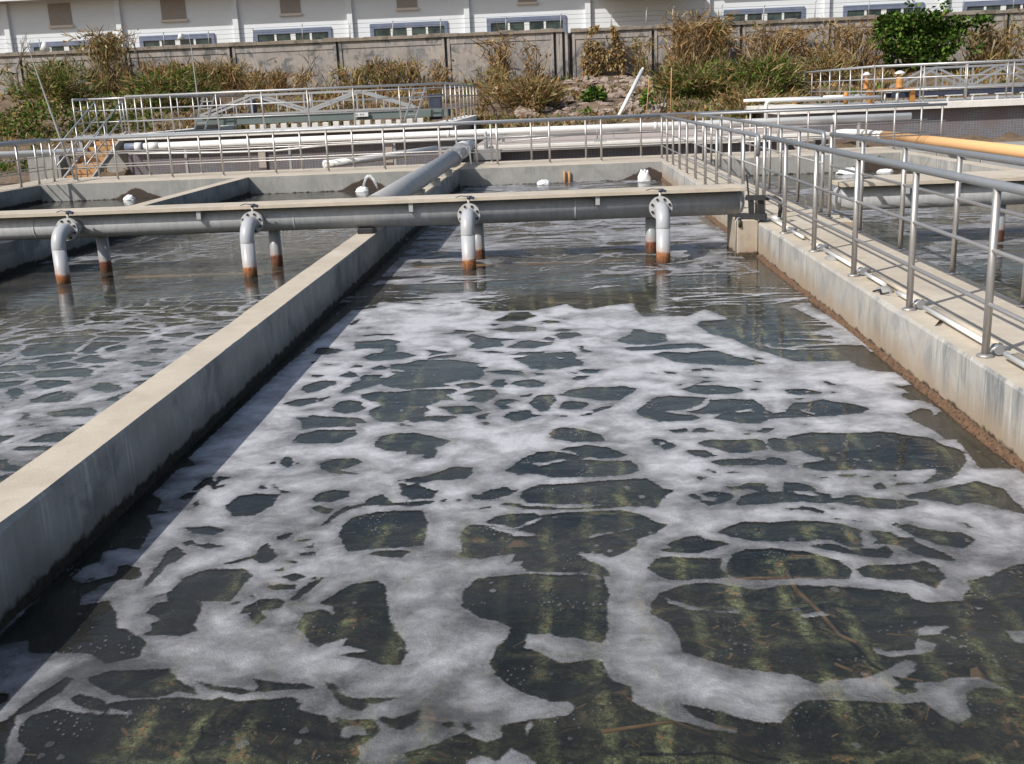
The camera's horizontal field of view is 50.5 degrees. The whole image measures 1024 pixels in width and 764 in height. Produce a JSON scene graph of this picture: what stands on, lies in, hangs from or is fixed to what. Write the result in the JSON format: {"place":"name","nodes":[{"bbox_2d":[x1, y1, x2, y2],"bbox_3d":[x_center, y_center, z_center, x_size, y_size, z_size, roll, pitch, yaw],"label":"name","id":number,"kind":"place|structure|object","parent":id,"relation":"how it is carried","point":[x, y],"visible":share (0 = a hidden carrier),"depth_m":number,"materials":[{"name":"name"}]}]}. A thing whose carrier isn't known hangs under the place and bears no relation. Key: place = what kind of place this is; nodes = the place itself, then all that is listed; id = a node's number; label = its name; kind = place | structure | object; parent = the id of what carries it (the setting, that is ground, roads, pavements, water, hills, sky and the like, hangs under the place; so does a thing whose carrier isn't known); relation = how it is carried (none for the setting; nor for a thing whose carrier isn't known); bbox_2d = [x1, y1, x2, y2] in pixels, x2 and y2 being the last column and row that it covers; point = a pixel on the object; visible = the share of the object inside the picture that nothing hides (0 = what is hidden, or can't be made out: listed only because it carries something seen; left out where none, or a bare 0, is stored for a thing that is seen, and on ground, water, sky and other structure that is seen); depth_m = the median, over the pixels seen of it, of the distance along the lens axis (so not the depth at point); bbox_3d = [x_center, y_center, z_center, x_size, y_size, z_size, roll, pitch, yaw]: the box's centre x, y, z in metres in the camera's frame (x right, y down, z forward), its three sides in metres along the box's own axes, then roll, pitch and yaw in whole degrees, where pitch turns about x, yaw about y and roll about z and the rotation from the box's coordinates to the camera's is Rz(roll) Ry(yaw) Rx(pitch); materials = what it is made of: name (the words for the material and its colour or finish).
{"place":"outdoors","nodes":[
{"label":"outdoors","id":0,"kind":"place"},
{"bbox_2d":[0,184,1023,763],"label":"tank floor","id":1,"kind":"structure","parent":0,"point":[118,672],"depth_m":5.30,"materials":[{"name":"concrete"}]},
{"bbox_2d":[0,185,41,210],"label":"tank wall","id":2,"kind":"structure","parent":1,"relation":"on","point":[11,197],"depth_m":26.08,"materials":[{"name":"concrete"}]},
{"bbox_2d":[0,138,56,187],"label":"railing","id":3,"kind":"object","parent":2,"relation":"on","point":[16,143],"visible":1,"depth_m":26.74,"materials":[{"name":"metal"}]},
{"bbox_2d":[0,177,249,282],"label":"divider wall","id":4,"kind":"structure","parent":1,"relation":"on","point":[17,255],"depth_m":17.14,"materials":[{"name":"concrete"}]},
{"bbox_2d":[0,169,460,705],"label":"divider wall","id":5,"kind":"structure","parent":1,"relation":"on","point":[74,504],"depth_m":6.12,"materials":[{"name":"concrete"}]},
{"bbox_2d":[368,140,474,196],"bbox_3d":[-1.540,-4.492,22.712,0.470,0.579,16.354,-2,15,3],"label":"sloping pipe","id":6,"kind":"object","parent":5,"relation":"on","point":[415,182],"visible":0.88,"depth_m":20.04,"materials":[{"name":"metal"}]},
{"bbox_2d":[0,184,745,307],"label":"header pipe","id":7,"kind":"object","parent":1,"relation":"on","point":[656,208],"visible":0.98,"depth_m":14.18,"materials":[{"name":"metal"}]},
{"bbox_2d":[662,160,1023,513],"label":"walkway wall","id":8,"kind":"structure","parent":1,"relation":"on","point":[949,366],"depth_m":8.41,"materials":[{"name":"concrete"}]},
{"bbox_2d":[660,115,760,212],"bbox_3d":[3.482,-4.420,20.673,0.105,1.080,13.432,-2,15,3],"label":"railing","id":9,"kind":"object","parent":8,"relation":"on","point":[743,133],"visible":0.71,"depth_m":18.33,"materials":[{"name":"silver metal"}]},
{"bbox_2d":[727,214,757,280],"bbox_3d":[3.026,-1.647,14.284,0.265,1.065,0.830,-2,15,3],"label":"pilaster","id":10,"kind":"object","parent":8,"relation":"attached to","point":[747,238],"visible":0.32,"depth_m":13.86,"materials":[{"name":"beige concrete"}]},
{"bbox_2d":[735,174,769,226],"bbox_3d":[3.050,-2.311,13.782,0.428,0.645,0.295,-2,15,3],"label":"pipe bracket","id":11,"kind":"object","parent":10,"relation":"attached to","point":[752,215],"visible":0.98,"depth_m":13.74,"materials":[{"name":"metal"}]},
{"bbox_2d":[695,113,825,213],"bbox_3d":[4.344,-4.467,20.714,0.105,1.080,13.461,-2,15,3],"label":"railing","id":12,"kind":"object","parent":8,"relation":"on","point":[822,133],"visible":0.78,"depth_m":17.39,"materials":[{"name":"silver metal"}]},
{"bbox_2d":[756,254,1023,473],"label":"waterline crust","id":13,"kind":"object","parent":8,"relation":"attached to","point":[993,450],"visible":0.8,"depth_m":7.45},
{"bbox_2d":[759,127,1023,358],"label":"railing","id":14,"kind":"object","parent":8,"relation":"on","point":[998,187],"visible":0.95,"depth_m":8.04,"materials":[{"name":"silver metal"}]},
{"bbox_2d":[770,218,1023,367],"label":"floor conduit","id":15,"kind":"object","parent":8,"relation":"on","point":[999,348],"visible":0.93,"depth_m":8.14,"materials":[{"name":"white plastic"}]},
{"bbox_2d":[825,124,1023,307],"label":"railing","id":16,"kind":"object","parent":8,"relation":"on","point":[960,154],"visible":0.91,"depth_m":10.20,"materials":[{"name":"silver metal"}]},
{"bbox_2d":[832,170,1023,245],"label":"header pipe","id":17,"kind":"object","parent":1,"relation":"on","point":[881,194],"visible":0.48,"depth_m":13.89,"materials":[{"name":"metal"}]},
{"bbox_2d":[0,170,1023,403],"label":"water","id":18,"kind":"structure","parent":0,"point":[200,272],"depth_m":13.97,"materials":[{"name":"liquid"}]},
{"bbox_2d":[0,172,1023,763],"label":"foam","id":19,"kind":"object","parent":18,"relation":"on","point":[254,436],"visible":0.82,"depth_m":6.22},
{"bbox_2d":[23,459,1023,763],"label":"sunken litter","id":20,"kind":"object","parent":18,"relation":"in","point":[123,729],"visible":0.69,"depth_m":4.16,"materials":[{"name":"plant"}]},
{"bbox_2d":[425,259,652,266],"bbox_3d":[0.288,-1.545,14.188,3.201,0.048,0.064,-2,15,3],"label":"sunken crossbar","id":21,"kind":"object","parent":18,"relation":"in","point":[591,262],"visible":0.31,"depth_m":14.15,"materials":[{"name":"metal"}]},
{"bbox_2d":[601,720,722,740],"bbox_3d":[0.530,1.229,3.850,0.428,0.084,0.026,1,15,11],"label":"sunken stick","id":22,"kind":"object","parent":18,"relation":"in","point":[611,730],"visible":1,"depth_m":3.84,"materials":[{"name":"brown wood"}]},
{"bbox_2d":[726,576,846,582],"bbox_3d":[1.249,0.904,4.939,0.535,0.048,0.025,0,15,10],"label":"sunken stick","id":23,"kind":"object","parent":18,"relation":"in","point":[740,579],"visible":0.88,"depth_m":4.94,"materials":[{"name":"brown wood"}]},
{"bbox_2d":[784,569,858,643],"bbox_3d":[1.298,0.962,4.627,0.047,0.046,0.707,-4,15,-8],"label":"sunken stick","id":24,"kind":"object","parent":18,"relation":"in","point":[805,598],"visible":0.96,"depth_m":4.64,"materials":[{"name":"brown wood"}]},
{"bbox_2d":[0,59,1023,186],"bbox_3d":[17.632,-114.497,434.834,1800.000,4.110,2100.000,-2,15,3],"label":"ground","id":25,"kind":"structure","parent":0,"point":[492,108],"depth_m":43.09,"materials":[{"name":"plant"}]},
{"bbox_2d":[0,148,86,157],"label":"white pipe","id":26,"kind":"object","parent":25,"relation":"on","point":[7,154],"visible":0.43,"depth_m":32.13,"materials":[{"name":"plastic"}]},
{"bbox_2d":[27,156,71,181],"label":"concrete pier","id":27,"kind":"structure","parent":25,"relation":"on","point":[61,172],"depth_m":33.24,"materials":[{"name":"concrete"}]},
{"bbox_2d":[1,52,105,106],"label":"shrub","id":28,"kind":"object","parent":25,"relation":"on","point":[60,85],"visible":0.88,"depth_m":46.26,"materials":[{"name":"green plant"}]},
{"bbox_2d":[0,56,132,99],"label":"dry reed clump","id":29,"kind":"object","parent":25,"relation":"on","point":[9,74],"visible":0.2,"depth_m":49.12,"materials":[{"name":"brown plant"}]},
{"bbox_2d":[0,97,142,139],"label":"shrub","id":30,"kind":"object","parent":25,"relation":"on","point":[26,114],"visible":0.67,"depth_m":40.76,"materials":[{"name":"green plant"}]},
{"bbox_2d":[54,100,126,177],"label":"steel stairs","id":31,"kind":"structure","parent":25,"relation":"on","point":[83,159],"depth_m":32.36,"materials":[{"name":"metal"}]},
{"bbox_2d":[61,22,138,94],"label":"dry reed clump","id":32,"kind":"object","parent":25,"relation":"on","point":[109,46],"visible":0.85,"depth_m":49.05,"materials":[{"name":"brown plant"}]},
{"bbox_2d":[75,133,135,168],"bbox_3d":[-12.637,-7.179,34.639,1.950,1.430,1.200,-2,15,3],"label":"stair landing","id":33,"kind":"object","parent":25,"relation":"on","point":[81,144],"visible":0.11,"depth_m":34.09,"materials":[{"name":"paint"}]},
{"bbox_2d":[87,97,154,134],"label":"railing","id":34,"kind":"object","parent":33,"relation":"on","point":[110,98],"visible":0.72,"depth_m":34.79,"materials":[{"name":"metal"}]},
{"bbox_2d":[104,140,129,172],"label":"concrete pier","id":35,"kind":"structure","parent":25,"relation":"on","point":[122,158],"depth_m":34.37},
{"bbox_2d":[116,60,228,110],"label":"shrub","id":36,"kind":"object","parent":25,"relation":"on","point":[174,82],"visible":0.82,"depth_m":44.49,"materials":[{"name":"green plant"}]},
{"bbox_2d":[79,50,276,92],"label":"dry reed clump","id":37,"kind":"object","parent":25,"relation":"on","point":[147,68],"visible":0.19,"depth_m":48.92,"materials":[{"name":"brown plant"}]},
{"bbox_2d":[177,52,276,90],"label":"dry reed clump","id":38,"kind":"object","parent":25,"relation":"on","point":[218,70],"visible":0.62,"depth_m":49.16,"materials":[{"name":"brown plant"}]},
{"bbox_2d":[218,69,284,109],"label":"shrub","id":39,"kind":"object","parent":25,"relation":"on","point":[255,81],"visible":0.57,"depth_m":46.24,"materials":[{"name":"brown plant"}]},
{"bbox_2d":[218,63,340,93],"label":"dry reed clump","id":40,"kind":"object","parent":25,"relation":"on","point":[282,79],"visible":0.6,"depth_m":49.12,"materials":[{"name":"brown plant"}]},
{"bbox_2d":[0,13,568,93],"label":"boundary wall","id":41,"kind":"structure","parent":25,"relation":"on","point":[457,48],"depth_m":50.10,"materials":[{"name":"concrete"}]},
{"bbox_2d":[117,115,477,174],"bbox_3d":[-6.460,-8.271,38.769,10.050,1.940,13.380,-2,15,3],"label":"clarifier tank","id":42,"kind":"object","parent":25,"relation":"on","point":[281,165],"visible":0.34,"depth_m":32.69,"materials":[{"name":"grey concrete"}]},
{"bbox_2d":[140,95,245,132],"bbox_3d":[-11.260,-9.810,39.321,0.101,1.135,11.598,-2,15,3],"label":"railing","id":43,"kind":"object","parent":42,"relation":"on","point":[192,96],"visible":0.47,"depth_m":37.48,"materials":[{"name":"metal"}]},
{"bbox_2d":[124,82,448,134],"bbox_3d":[-6.743,-8.139,32.282,9.701,1.135,0.098,-2,15,3],"label":"railing","id":44,"kind":"object","parent":42,"relation":"on","point":[290,89],"visible":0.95,"depth_m":32.21,"materials":[{"name":"metal"}]},
{"bbox_2d":[195,90,450,128],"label":"scraper bridge","id":45,"kind":"structure","parent":42,"relation":"on","point":[212,124],"depth_m":35.26,"materials":[{"name":"metal"}]},
{"bbox_2d":[249,118,423,128],"bbox_3d":[-5.461,-8.013,33.868,5.700,0.259,0.100,-2,15,3],"label":"weir plate","id":46,"kind":"object","parent":42,"relation":"on","point":[335,123],"visible":0.51,"depth_m":33.81,"materials":[{"name":"white paint"}]},
{"bbox_2d":[244,86,471,110],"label":"railing","id":47,"kind":"object","parent":42,"relation":"on","point":[409,89],"visible":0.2,"depth_m":44.44,"materials":[{"name":"metal"}]},
{"bbox_2d":[445,82,476,119],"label":"railing","id":48,"kind":"object","parent":42,"relation":"on","point":[459,95],"visible":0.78,"depth_m":37.47,"materials":[{"name":"metal"}]},
{"bbox_2d":[280,57,430,90],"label":"dry reed clump","id":49,"kind":"object","parent":25,"relation":"on","point":[358,79],"visible":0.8,"depth_m":49.01,"materials":[{"name":"brown plant"}]},
{"bbox_2d":[329,51,458,88],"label":"dry reed clump","id":50,"kind":"object","parent":25,"relation":"on","point":[383,68],"visible":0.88,"depth_m":48.81,"materials":[{"name":"brown plant"}]},
{"bbox_2d":[391,58,478,87],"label":"dry reed clump","id":51,"kind":"object","parent":25,"relation":"on","point":[437,77],"visible":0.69,"depth_m":48.87,"materials":[{"name":"brown plant"}]},
{"bbox_2d":[2,147,899,202],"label":"tank wall","id":52,"kind":"structure","parent":25,"relation":"on","point":[593,169],"depth_m":26.78,"materials":[{"name":"grey concrete"}]},
{"bbox_2d":[27,41,75,179],"bbox_3d":[-11.978,-7.026,28.233,0.794,3.512,0.280,-2,15,3],"label":"lamp post","id":53,"kind":"object","parent":52,"relation":"on","point":[45,46],"visible":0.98,"depth_m":28.17,"materials":[{"name":"metal"}]},
{"bbox_2d":[50,114,661,180],"bbox_3d":[-4.024,-5.922,27.531,15.560,1.086,0.111,-2,15,3],"label":"railing","id":54,"kind":"object","parent":52,"relation":"on","point":[325,130],"visible":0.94,"depth_m":27.46,"materials":[{"name":"silver metal"}]},
{"bbox_2d":[322,146,438,167],"bbox_3d":[-3.591,-6.291,30.294,3.738,0.395,0.344,-14,18,-37],"label":"white pipe","id":55,"kind":"object","parent":52,"relation":"on","point":[340,162],"visible":0.67,"depth_m":29.95,"materials":[{"name":"paint"}]},
{"bbox_2d":[74,102,927,176],"bbox_3d":[-0.479,-6.380,28.716,22.550,1.083,0.106,-2,15,3],"label":"railing","id":56,"kind":"object","parent":52,"relation":"on","point":[585,132],"visible":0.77,"depth_m":28.69,"materials":[{"name":"silver metal"}]},
{"bbox_2d":[697,103,946,155],"bbox_3d":[7.678,-6.257,26.968,6.100,1.084,0.111,-2,15,3],"label":"railing","id":57,"kind":"object","parent":52,"relation":"on","point":[833,108],"visible":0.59,"depth_m":26.86,"materials":[{"name":"silver metal"}]},
{"bbox_2d":[457,59,513,93],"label":"shrub","id":58,"kind":"object","parent":25,"relation":"on","point":[495,75],"visible":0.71,"depth_m":46.71,"materials":[{"name":"brown plant"}]},
{"bbox_2d":[469,20,530,82],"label":"dry reed clump","id":59,"kind":"object","parent":25,"relation":"on","point":[501,56],"visible":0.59,"depth_m":48.65,"materials":[{"name":"beige plant"}]},
{"bbox_2d":[0,0,1023,78],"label":"factory building","id":60,"kind":"structure","parent":25,"relation":"on","point":[40,20],"depth_m":59.24,"materials":[{"name":"white paint"}]},
{"bbox_2d":[30,40,91,51],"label":"window","id":61,"kind":"structure","parent":60,"relation":"in","point":[56,46],"depth_m":60.20,"materials":[{"name":"grey glass"}]},
{"bbox_2d":[139,33,214,46],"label":"window","id":62,"kind":"structure","parent":60,"relation":"in","point":[202,39],"depth_m":59.86,"materials":[{"name":"grey glass"}]},
{"bbox_2d":[253,27,331,41],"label":"window","id":63,"kind":"structure","parent":60,"relation":"in","point":[289,35],"depth_m":59.55,"materials":[{"name":"grey glass"}]},
{"bbox_2d":[370,21,447,36],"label":"window","id":64,"kind":"structure","parent":60,"relation":"in","point":[418,29],"depth_m":59.23,"materials":[{"name":"grey glass"}]},
{"bbox_2d":[486,15,565,43],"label":"window","id":65,"kind":"structure","parent":60,"relation":"in","point":[548,22],"depth_m":58.92,"materials":[{"name":"grey glass"}]},
{"bbox_2d":[724,6,804,21],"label":"window","id":66,"kind":"structure","parent":60,"relation":"in","point":[779,12],"depth_m":58.32,"materials":[{"name":"grey glass"}]},
{"bbox_2d":[843,2,923,16],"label":"window","id":67,"kind":"structure","parent":60,"relation":"in","point":[848,11],"depth_m":58.03,"materials":[{"name":"grey glass"}]},
{"bbox_2d":[962,0,1023,10],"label":"window","id":68,"kind":"structure","parent":60,"relation":"in","point":[1005,4],"depth_m":57.75,"materials":[{"name":"grey glass"}]},
{"bbox_2d":[0,56,1023,175],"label":"dry undergrowth","id":69,"kind":"object","parent":25,"relation":"on","point":[479,111],"visible":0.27,"depth_m":43.73,"materials":[{"name":"brown plant"}]},
{"bbox_2d":[472,66,571,113],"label":"shrub","id":70,"kind":"object","parent":25,"relation":"on","point":[526,91],"visible":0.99,"depth_m":42.63,"materials":[{"name":"brown plant"}]},
{"bbox_2d":[513,38,550,79],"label":"dry reed clump","id":71,"kind":"object","parent":25,"relation":"on","point":[538,65],"visible":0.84,"depth_m":48.90,"materials":[{"name":"brown plant"}]},
{"bbox_2d":[514,75,668,119],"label":"rubble","id":72,"kind":"object","parent":25,"relation":"on","point":[620,93],"visible":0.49,"depth_m":43.48,"materials":[{"name":"stone"}]},
{"bbox_2d":[580,85,608,102],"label":"shrub","id":73,"kind":"object","parent":25,"relation":"on","point":[590,94],"visible":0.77,"depth_m":43.59,"materials":[{"name":"green plant"}]},
{"bbox_2d":[578,25,627,77],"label":"dry creeper","id":74,"kind":"object","parent":25,"relation":"on","point":[593,54],"visible":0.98,"depth_m":49.15,"materials":[{"name":"brown plant"}]},
{"bbox_2d":[617,31,663,77],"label":"dry reed clump","id":75,"kind":"object","parent":25,"relation":"on","point":[642,63],"visible":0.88,"depth_m":48.78,"materials":[{"name":"beige plant"}]},
{"bbox_2d":[473,125,829,161],"bbox_3d":[4.022,-7.139,34.244,9.850,2.020,9.280,-2,15,3],"label":"tank","id":76,"kind":"object","parent":25,"relation":"on","point":[595,152],"visible":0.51,"depth_m":30.02,"materials":[{"name":"grey concrete"}]},
{"bbox_2d":[473,131,501,160],"bbox_3d":[-0.684,-6.478,29.733,0.750,0.780,0.300,-2,15,3],"label":"pump unit","id":77,"kind":"object","parent":76,"relation":"on","point":[484,156],"visible":0.66,"depth_m":29.65,"materials":[{"name":"metal"}]},
{"bbox_2d":[612,2,746,78],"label":"dry reed clump","id":78,"kind":"object","parent":25,"relation":"on","point":[680,42],"visible":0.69,"depth_m":47.62,"materials":[{"name":"brown plant"}]},
{"bbox_2d":[644,55,741,98],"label":"shrub","id":79,"kind":"object","parent":25,"relation":"on","point":[692,82],"visible":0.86,"depth_m":43.28,"materials":[{"name":"green plant"}]},
{"bbox_2d":[664,23,737,68],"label":"dry creeper","id":80,"kind":"object","parent":25,"relation":"on","point":[732,42],"visible":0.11,"depth_m":48.98,"materials":[{"name":"brown plant"}]},
{"bbox_2d":[694,10,768,72],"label":"dry reed clump","id":81,"kind":"object","parent":25,"relation":"on","point":[721,43],"visible":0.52,"depth_m":47.75,"materials":[{"name":"brown plant"}]},
{"bbox_2d":[705,79,809,116],"bbox_3d":[9.075,-10.415,39.907,3.928,1.747,2.188,-2,15,3],"label":"shrub","id":82,"kind":"object","parent":25,"relation":"on","point":[739,96],"visible":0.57,"depth_m":39.82,"materials":[{"name":"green plant"}]},
{"bbox_2d":[721,46,808,97],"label":"shrub","id":83,"kind":"object","parent":25,"relation":"on","point":[779,75],"visible":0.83,"depth_m":42.83,"materials":[{"name":"green plant"}]},
{"bbox_2d":[723,18,820,67],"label":"dry reed clump","id":84,"kind":"object","parent":25,"relation":"on","point":[777,44],"visible":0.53,"depth_m":47.61,"materials":[{"name":"beige plant"}]},
{"bbox_2d":[567,0,1023,77],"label":"boundary wall","id":85,"kind":"structure","parent":25,"relation":"on","point":[576,38],"depth_m":49.35,"materials":[{"name":"concrete"}]},
{"bbox_2d":[777,26,819,69],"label":"dry creeper","id":86,"kind":"object","parent":25,"relation":"on","point":[805,51],"visible":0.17,"depth_m":48.87,"materials":[{"name":"brown plant"}]},
{"bbox_2d":[792,41,861,84],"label":"shrub","id":87,"kind":"object","parent":25,"relation":"on","point":[825,63],"visible":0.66,"depth_m":44.81,"materials":[{"name":"brown plant"}]},
{"bbox_2d":[807,14,889,73],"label":"dry reed clump","id":88,"kind":"object","parent":25,"relation":"on","point":[845,30],"visible":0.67,"depth_m":47.44,"materials":[{"name":"brown plant"}]},
{"bbox_2d":[740,95,1023,140],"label":"clarifier tank","id":89,"kind":"object","parent":25,"relation":"on","point":[988,116],"visible":0.41,"depth_m":33.70,"materials":[{"name":"white paint"}]},
{"bbox_2d":[794,65,874,103],"bbox_3d":[11.523,-11.051,40.528,0.101,1.155,14.849,-1,15,3],"label":"railing","id":90,"kind":"object","parent":89,"relation":"on","point":[839,80],"visible":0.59,"depth_m":37.62,"materials":[{"name":"metal"}]},
{"bbox_2d":[867,87,915,102],"bbox_3d":[12.354,-9.334,35.333,1.510,0.440,0.200,-2,15,3],"label":"machine frame","id":91,"kind":"object","parent":89,"relation":"on","point":[911,95],"visible":0.78,"depth_m":35.26,"materials":[{"name":"orange paint"}]},
{"bbox_2d":[872,59,1023,103],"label":"railing","id":92,"kind":"object","parent":89,"relation":"on","point":[962,62],"visible":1,"depth_m":33.23,"materials":[{"name":"metal"}]},
{"bbox_2d":[880,61,1023,102],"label":"railing","id":93,"kind":"object","parent":89,"relation":"on","point":[950,87],"visible":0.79,"depth_m":34.46,"materials":[{"name":"metal"}]},
{"bbox_2d":[867,0,995,72],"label":"green bush","id":94,"kind":"object","parent":25,"relation":"on","point":[924,39],"visible":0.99,"depth_m":46.04,"materials":[{"name":"green plant"}]},
{"bbox_2d":[872,146,1021,173],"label":"tank wall","id":95,"kind":"structure","parent":25,"relation":"on","point":[941,162],"depth_m":23.16,"materials":[{"name":"concrete"}]},
{"bbox_2d":[883,141,1023,161],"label":"end wall","id":96,"kind":"structure","parent":25,"relation":"on","point":[965,158],"depth_m":26.00,"materials":[{"name":"grey concrete"}]},
{"bbox_2d":[939,19,1023,67],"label":"dry reed clump","id":97,"kind":"object","parent":25,"relation":"on","point":[982,36],"visible":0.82,"depth_m":47.17,"materials":[{"name":"beige plant"}]},
{"bbox_2d":[979,162,1023,169],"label":"pipe trough","id":98,"kind":"object","parent":25,"relation":"on","point":[1007,165],"depth_m":24.75,"materials":[{"name":"grey concrete"}]},
{"bbox_2d":[836,129,1023,157],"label":"orange pipe","id":99,"kind":"object","parent":98,"relation":"on","point":[1012,150],"visible":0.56,"depth_m":25.02,"materials":[{"name":"paint"}]},
{"bbox_2d":[883,63,1023,101],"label":"scraper bridge","id":100,"kind":"structure","parent":0,"point":[959,92],"depth_m":35.68,"materials":[{"name":"metal"}]},
{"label":"paving","id":101,"kind":"structure","parent":0,"visible":0},
{"bbox_2d":[124,95,911,172],"bbox_3d":[-0.009,-7.059,31.622,22.851,1.725,0.458,-2,15,2],"label":"long white pipe","id":102,"kind":"object","parent":101,"relation":"on","point":[480,132],"visible":0.79,"depth_m":31.46,"materials":[{"name":"plastic"}]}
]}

